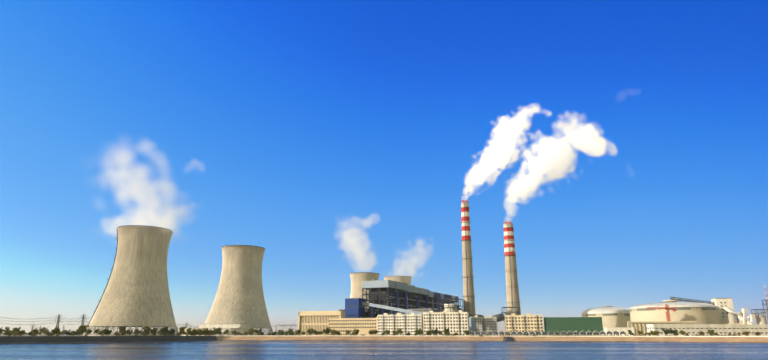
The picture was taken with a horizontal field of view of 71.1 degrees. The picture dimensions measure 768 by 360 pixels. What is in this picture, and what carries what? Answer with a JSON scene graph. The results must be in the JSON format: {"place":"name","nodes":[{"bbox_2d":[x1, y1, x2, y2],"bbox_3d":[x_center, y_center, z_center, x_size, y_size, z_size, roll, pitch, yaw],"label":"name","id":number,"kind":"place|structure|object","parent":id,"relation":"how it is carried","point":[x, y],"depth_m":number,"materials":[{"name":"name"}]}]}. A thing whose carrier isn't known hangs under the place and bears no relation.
{"place":"outdoors","nodes":[
{"label":"outdoors","id":0,"kind":"place"},
{"bbox_2d":[0,336,217,343],"bbox_3d":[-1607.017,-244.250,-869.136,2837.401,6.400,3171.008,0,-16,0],"label":"dark bank","id":1,"kind":"structure","parent":0,"point":[73,339],"depth_m":443.98,"materials":[{"name":"brown plant"}]},
{"bbox_2d":[30,328,38,333],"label":"tree","id":2,"kind":"object","parent":1,"relation":"on","point":[35,331],"depth_m":423.10,"materials":[{"name":"green plant"}]},
{"bbox_2d":[51,327,59,333],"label":"tree","id":3,"kind":"object","parent":1,"relation":"on","point":[57,329],"depth_m":433.02,"materials":[{"name":"green plant"}]},
{"bbox_2d":[78,325,88,335],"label":"tree","id":4,"kind":"object","parent":1,"relation":"on","point":[81,328],"depth_m":448.40,"materials":[{"name":"green plant"}]},
{"bbox_2d":[119,326,125,332],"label":"tree","id":5,"kind":"object","parent":1,"relation":"on","point":[122,329],"depth_m":470.14,"materials":[{"name":"green plant"}]},
{"bbox_2d":[133,329,141,335],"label":"tree","id":6,"kind":"object","parent":1,"relation":"on","point":[136,331],"depth_m":480.58,"materials":[{"name":"green plant"}]},
{"bbox_2d":[142,326,150,333],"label":"tree","id":7,"kind":"object","parent":1,"relation":"on","point":[147,329],"depth_m":490.44,"materials":[{"name":"green plant"}]},
{"bbox_2d":[160,326,168,333],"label":"tree","id":8,"kind":"object","parent":1,"relation":"on","point":[164,329],"depth_m":501.97,"materials":[{"name":"green plant"}]},
{"bbox_2d":[0,334,504,335],"bbox_3d":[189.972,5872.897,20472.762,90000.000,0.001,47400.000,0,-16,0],"label":"ground","id":9,"kind":"structure","parent":0,"point":[92,334],"depth_m":971.95,"materials":[{"name":"brown soil"}]},
{"bbox_2d":[13,327,20,333],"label":"tree","id":10,"kind":"object","parent":9,"relation":"on","point":[15,330],"depth_m":540.52,"materials":[{"name":"green plant"}]},
{"bbox_2d":[0,314,197,334],"bbox_3d":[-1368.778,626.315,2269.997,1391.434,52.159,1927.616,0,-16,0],"label":"trees","id":11,"kind":"object","parent":9,"relation":"on","point":[59,318],"depth_m":1347.98,"materials":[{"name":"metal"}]},
{"bbox_2d":[83,225,177,335],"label":"cooling tower","id":12,"kind":"structure","parent":9,"relation":"on","point":[121,272],"depth_m":720.18,"materials":[{"name":"concrete"}]},
{"bbox_2d":[176,324,251,335],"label":"pump house","id":13,"kind":"structure","parent":9,"relation":"on","point":[243,328],"depth_m":812.72,"materials":[{"name":"beige concrete"}]},
{"bbox_2d":[214,327,221,333],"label":"tree","id":14,"kind":"object","parent":9,"relation":"on","point":[218,329],"depth_m":659.59,"materials":[{"name":"green plant"}]},
{"bbox_2d":[205,245,272,334],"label":"cooling tower","id":15,"kind":"structure","parent":9,"relation":"on","point":[237,269],"depth_m":881.99,"materials":[{"name":"concrete"}]},
{"bbox_2d":[269,319,297,334],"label":"switchyard","id":16,"kind":"object","parent":9,"relation":"on","point":[286,329],"depth_m":956.56,"materials":[{"name":"metal"}]},
{"bbox_2d":[306,328,314,333],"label":"tree","id":17,"kind":"object","parent":9,"relation":"on","point":[308,331],"depth_m":625.03,"materials":[{"name":"green plant"}]},
{"bbox_2d":[322,327,330,334],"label":"tree","id":18,"kind":"object","parent":9,"relation":"on","point":[324,331],"depth_m":623.40,"materials":[{"name":"green plant"}]},
{"bbox_2d":[297,311,376,334],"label":"offices","id":19,"kind":"structure","parent":9,"relation":"on","point":[340,321],"depth_m":661.53,"materials":[{"name":"beige concrete"}]},
{"bbox_2d":[350,272,379,307],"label":"cooling tower","id":20,"kind":"structure","parent":9,"relation":"on","point":[354,277],"depth_m":1408.09,"materials":[{"name":"concrete"}]},
{"bbox_2d":[338,275,457,317],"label":"boiler house","id":21,"kind":"structure","parent":9,"relation":"on","point":[387,291],"depth_m":741.17,"materials":[{"name":"metal"}]},
{"bbox_2d":[384,276,411,285],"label":"cooling tower","id":22,"kind":"structure","parent":9,"relation":"on","point":[401,280],"depth_m":1551.51,"materials":[{"name":"concrete"}]},
{"bbox_2d":[345,298,475,331],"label":"coal conveyor","id":23,"kind":"object","parent":9,"relation":"on","point":[355,305],"depth_m":691.36,"materials":[{"name":"blue metal"}]},
{"bbox_2d":[393,308,483,330],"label":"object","id":24,"kind":"object","parent":9,"relation":"on","point":[427,310],"depth_m":705.55,"materials":[{"name":"metal"}]},
{"bbox_2d":[377,310,543,335],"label":"apartments","id":25,"kind":"structure","parent":9,"relation":"on","point":[421,321],"depth_m":604.00,"materials":[{"name":"beige concrete"}]},
{"bbox_2d":[461,200,475,314],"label":"chimney","id":26,"kind":"object","parent":9,"relation":"on","point":[468,287],"depth_m":977.15,"materials":[{"name":"red paint"}]},
{"bbox_2d":[501,307,520,331],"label":"absorber","id":27,"kind":"object","parent":9,"relation":"on","point":[508,312],"depth_m":984.70,"materials":[{"name":"metal"}]},
{"bbox_2d":[503,222,520,314],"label":"chimney","id":28,"kind":"object","parent":9,"relation":"on","point":[509,258],"depth_m":1073.81,"materials":[{"name":"red paint"}]},
{"bbox_2d":[543,316,602,335],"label":"scaffolded building","id":29,"kind":"structure","parent":9,"relation":"on","point":[592,324],"depth_m":563.68,"materials":[{"name":"concrete"}]},
{"bbox_2d":[581,306,630,330],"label":"storage tank","id":30,"kind":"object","parent":9,"relation":"on","point":[615,316],"depth_m":1063.80,"materials":[{"name":"metal"}]},
{"bbox_2d":[604,321,696,335],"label":"building","id":31,"kind":"structure","parent":9,"relation":"on","point":[630,326],"depth_m":730.33,"materials":[{"name":"beige concrete"}]},
{"bbox_2d":[647,304,675,320],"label":"red crane","id":32,"kind":"object","parent":9,"relation":"on","point":[666,307],"depth_m":752.04,"materials":[{"name":"paint"}]},
{"bbox_2d":[662,328,670,333],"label":"tree","id":33,"kind":"object","parent":9,"relation":"on","point":[666,331],"depth_m":506.20,"materials":[{"name":"green plant"}]},
{"bbox_2d":[669,328,677,334],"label":"tree","id":34,"kind":"object","parent":9,"relation":"on","point":[675,331],"depth_m":505.56,"materials":[{"name":"green plant"}]},
{"bbox_2d":[628,300,719,323],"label":"storage tank","id":35,"kind":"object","parent":9,"relation":"on","point":[705,310],"depth_m":770.70,"materials":[{"name":"metal"}]},
{"bbox_2d":[646,324,767,335],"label":"long building","id":36,"kind":"structure","parent":9,"relation":"on","point":[692,330],"depth_m":581.39,"materials":[{"name":"beige concrete"}]},
{"bbox_2d":[707,329,714,334],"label":"tree","id":37,"kind":"object","parent":9,"relation":"on","point":[711,332],"depth_m":496.86,"materials":[{"name":"green plant"}]},
{"bbox_2d":[670,285,767,323],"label":"industrial building","id":38,"kind":"structure","parent":9,"relation":"on","point":[732,312],"depth_m":781.81,"materials":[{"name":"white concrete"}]},
{"bbox_2d":[0,341,767,359],"bbox_3d":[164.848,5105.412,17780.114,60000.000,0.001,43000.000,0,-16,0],"label":"water","id":39,"kind":"structure","parent":0,"point":[278,350],"depth_m":231.91,"materials":[{"name":"blue liquid"}]},
{"bbox_2d":[501,335,512,340],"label":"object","id":40,"kind":"structure","parent":39,"relation":"on","point":[509,338],"depth_m":533.37,"materials":[{"name":"grey paint"}]},
{"bbox_2d":[0,0,767,359],"label":"sky","id":41,"kind":"structure","parent":0,"point":[623,144],"materials":[{"name":"blue"}]},
{"bbox_2d":[437,298,464,311],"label":"absorber","id":42,"kind":"object","parent":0,"point":[450,307],"depth_m":673.56,"materials":[{"name":"metal"}]},
{"bbox_2d":[216,336,767,342],"bbox_3d":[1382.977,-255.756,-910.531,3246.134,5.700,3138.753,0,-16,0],"label":"embankment","id":43,"kind":"structure","parent":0,"point":[497,338],"depth_m":542.20,"materials":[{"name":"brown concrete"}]},
{"bbox_2d":[185,335,767,336],"bbox_3d":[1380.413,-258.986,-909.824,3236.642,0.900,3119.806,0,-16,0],"label":"shore","id":44,"kind":"structure","parent":43,"relation":"on","point":[506,336],"depth_m":531.30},
{"bbox_2d":[469,331,625,335],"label":"trees","id":45,"kind":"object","parent":43,"relation":"on","point":[550,333],"depth_m":542.79,"materials":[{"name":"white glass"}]},
{"bbox_2d":[488,313,504,321],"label":"duct","id":46,"kind":"object","parent":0,"point":[501,316],"depth_m":1020.37,"materials":[{"name":"grey metal"}]}
]}

